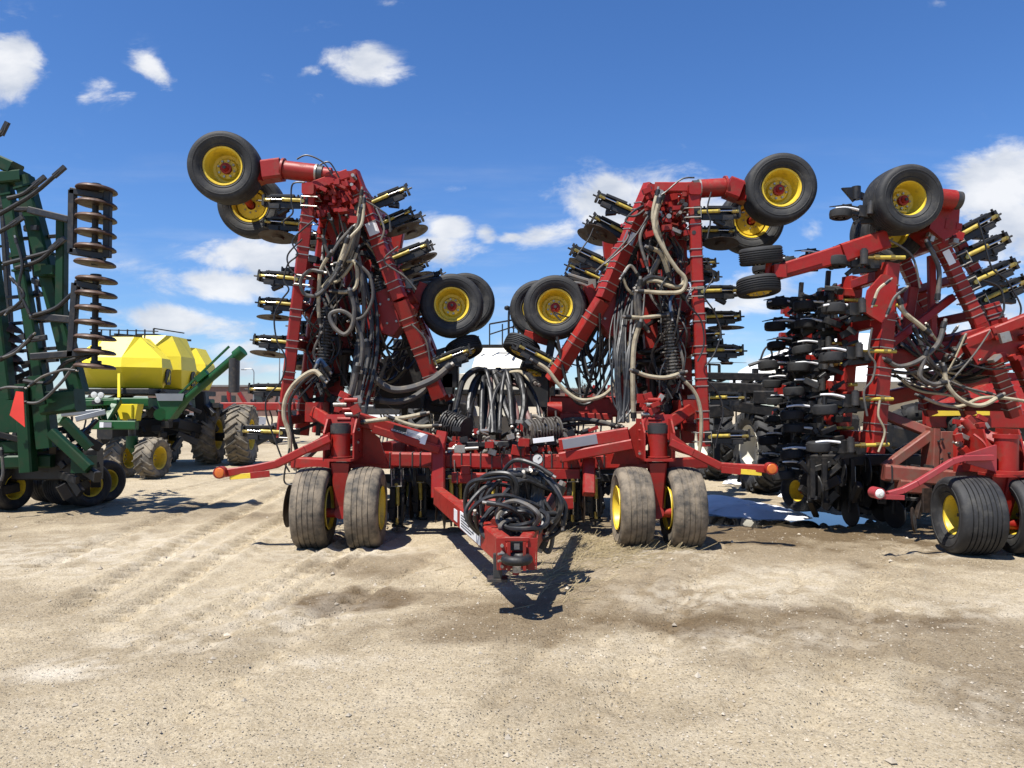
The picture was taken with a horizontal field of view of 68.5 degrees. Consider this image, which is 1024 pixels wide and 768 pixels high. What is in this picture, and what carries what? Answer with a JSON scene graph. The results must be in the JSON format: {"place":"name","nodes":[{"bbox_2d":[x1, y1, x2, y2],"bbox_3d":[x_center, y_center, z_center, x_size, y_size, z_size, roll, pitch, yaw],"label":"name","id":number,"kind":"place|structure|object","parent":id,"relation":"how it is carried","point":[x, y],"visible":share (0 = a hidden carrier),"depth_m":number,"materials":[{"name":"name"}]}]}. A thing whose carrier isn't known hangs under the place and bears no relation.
{"place":"outdoors","nodes":[
{"label":"outdoors","id":0,"kind":"place"},
{"bbox_2d":[12,395,93,437],"bbox_3d":[-22.684,1.460,34.786,6.476,2.443,3.548,0,-2,0],"label":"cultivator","id":1,"kind":"object","parent":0,"point":[89,396],"visible":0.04,"depth_m":35.27,"materials":[{"name":"grey metal"}]},
{"bbox_2d":[148,385,298,415],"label":"warehouse","id":2,"kind":"structure","parent":0,"point":[221,392],"depth_m":127.98,"materials":[{"name":"brown"}]},
{"bbox_2d":[221,396,235,401],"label":"window","id":3,"kind":"structure","parent":2,"relation":"in","point":[233,398],"depth_m":127.90,"materials":[{"name":"grey glass"}]},
{"bbox_2d":[254,396,262,401],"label":"window","id":4,"kind":"structure","parent":2,"relation":"in","point":[259,399],"depth_m":127.90,"materials":[{"name":"grey glass"}]},
{"bbox_2d":[258,416,265,424],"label":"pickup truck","id":5,"kind":"object","parent":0,"point":[262,420],"depth_m":47.42,"materials":[{"name":"white paint"}]},
{"bbox_2d":[279,349,279,400],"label":"mast","id":6,"kind":"object","parent":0,"point":[279,372],"depth_m":95.03,"materials":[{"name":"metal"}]},
{"bbox_2d":[369,405,398,422],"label":"pickup truck","id":7,"kind":"object","parent":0,"point":[378,416],"visible":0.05,"depth_m":59.00,"materials":[{"name":"white paint"}]},
{"bbox_2d":[351,404,432,446],"bbox_3d":[-4.997,1.500,30.784,4.915,2.125,3.548,0,-2,0],"label":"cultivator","id":8,"kind":"object","parent":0,"point":[380,412],"visible":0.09,"depth_m":29.83,"materials":[{"name":"metal"}]},
{"bbox_2d":[0,407,1023,767],"bbox_3d":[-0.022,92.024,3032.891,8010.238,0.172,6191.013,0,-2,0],"label":"ground","id":9,"kind":"structure","parent":0,"point":[124,593],"depth_m":5.22,"materials":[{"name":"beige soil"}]},
{"bbox_2d":[0,121,125,509],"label":"disc harrow","id":10,"kind":"object","parent":9,"relation":"on","point":[43,458],"visible":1,"depth_m":11.43,"materials":[{"name":"green paint"}]},
{"bbox_2d":[57,328,258,478],"bbox_3d":[-8.732,0.338,19.875,5.035,3.832,6.247,0,-2,0],"label":"air cart","id":11,"kind":"object","parent":9,"relation":"on","point":[174,375],"visible":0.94,"depth_m":18.79,"materials":[{"name":"yellow plastic"}]},
{"bbox_2d":[241,368,253,399],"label":"street lamp","id":12,"kind":"object","parent":9,"relation":"on","point":[253,378],"visible":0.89,"depth_m":95.00,"materials":[{"name":"metal"}]},
{"bbox_2d":[219,391,297,444],"bbox_3d":[-11.174,1.473,33.786,3.430,2.358,3.548,0,-2,0],"label":"cultivator","id":13,"kind":"object","parent":9,"relation":"on","point":[228,402],"visible":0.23,"depth_m":32.84,"materials":[{"name":"red paint"}]},
{"bbox_2d":[373,305,575,439],"bbox_3d":[-0.607,0.255,15.374,3.886,3.555,3.650,0,-2,0],"label":"air cart","id":14,"kind":"object","parent":9,"relation":"on","point":[489,356],"visible":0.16,"depth_m":14.12,"materials":[{"name":"beige paint"}]},
{"bbox_2d":[187,131,816,581],"bbox_3d":[-0.189,-0.616,10.827,7.765,5.552,7.545,-1,-2,41],"label":"air drill","id":15,"kind":"object","parent":9,"relation":"on","point":[533,481],"visible":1,"depth_m":10.10,"materials":[{"name":"red paint"}]},
{"bbox_2d":[722,479,740,483],"bbox_3d":[4.820,2.117,16.350,0.523,0.082,0.938,0,-2,15],"label":"snow patch","id":16,"kind":"object","parent":9,"relation":"on","point":[731,481],"visible":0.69,"depth_m":16.14,"materials":[{"name":"white snow"}]},
{"bbox_2d":[707,495,811,519],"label":"puddle","id":17,"kind":"object","parent":9,"relation":"on","point":[722,505],"visible":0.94,"depth_m":11.80,"materials":[{"name":"blue liquid"}]},
{"bbox_2d":[708,508,875,528],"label":"puddle","id":18,"kind":"object","parent":9,"relation":"on","point":[825,520],"visible":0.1,"depth_m":11.01,"materials":[{"name":"blue liquid"}]},
{"bbox_2d":[688,333,937,492],"bbox_3d":[6.901,0.464,16.992,8.384,3.433,4.960,1,-2,-23],"label":"air cart","id":19,"kind":"object","parent":9,"relation":"on","point":[748,379],"visible":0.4,"depth_m":14.28,"materials":[{"name":"white paint"}]},
{"bbox_2d":[736,164,1023,554],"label":"disc drill","id":20,"kind":"object","parent":9,"relation":"on","point":[962,483],"visible":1,"depth_m":9.78,"materials":[{"name":"red paint"}]},
{"bbox_2d":[886,363,1023,451],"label":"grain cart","id":21,"kind":"object","parent":9,"relation":"on","point":[897,436],"visible":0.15,"depth_m":12.53,"materials":[{"name":"red paint"}]},
{"bbox_2d":[0,0,1023,406],"label":"sky","id":22,"kind":"structure","parent":0,"point":[503,120],"materials":[{"name":"blue"}]},
{"bbox_2d":[570,380,591,395],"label":"bare tree","id":23,"kind":"object","parent":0,"point":[583,387],"visible":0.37,"depth_m":99.18,"materials":[{"name":"grey plant"}]},
{"bbox_2d":[565,385,618,434],"bbox_3d":[3.292,1.323,32.790,3.886,2.597,3.549,0,-2,0],"label":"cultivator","id":24,"kind":"object","parent":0,"point":[608,387],"visible":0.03,"depth_m":32.93,"materials":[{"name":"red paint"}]},
{"bbox_2d":[540,388,646,413],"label":"warehouse","id":25,"kind":"structure","parent":0,"point":[562,393],"depth_m":170.00,"materials":[{"name":"brown"}]}
]}

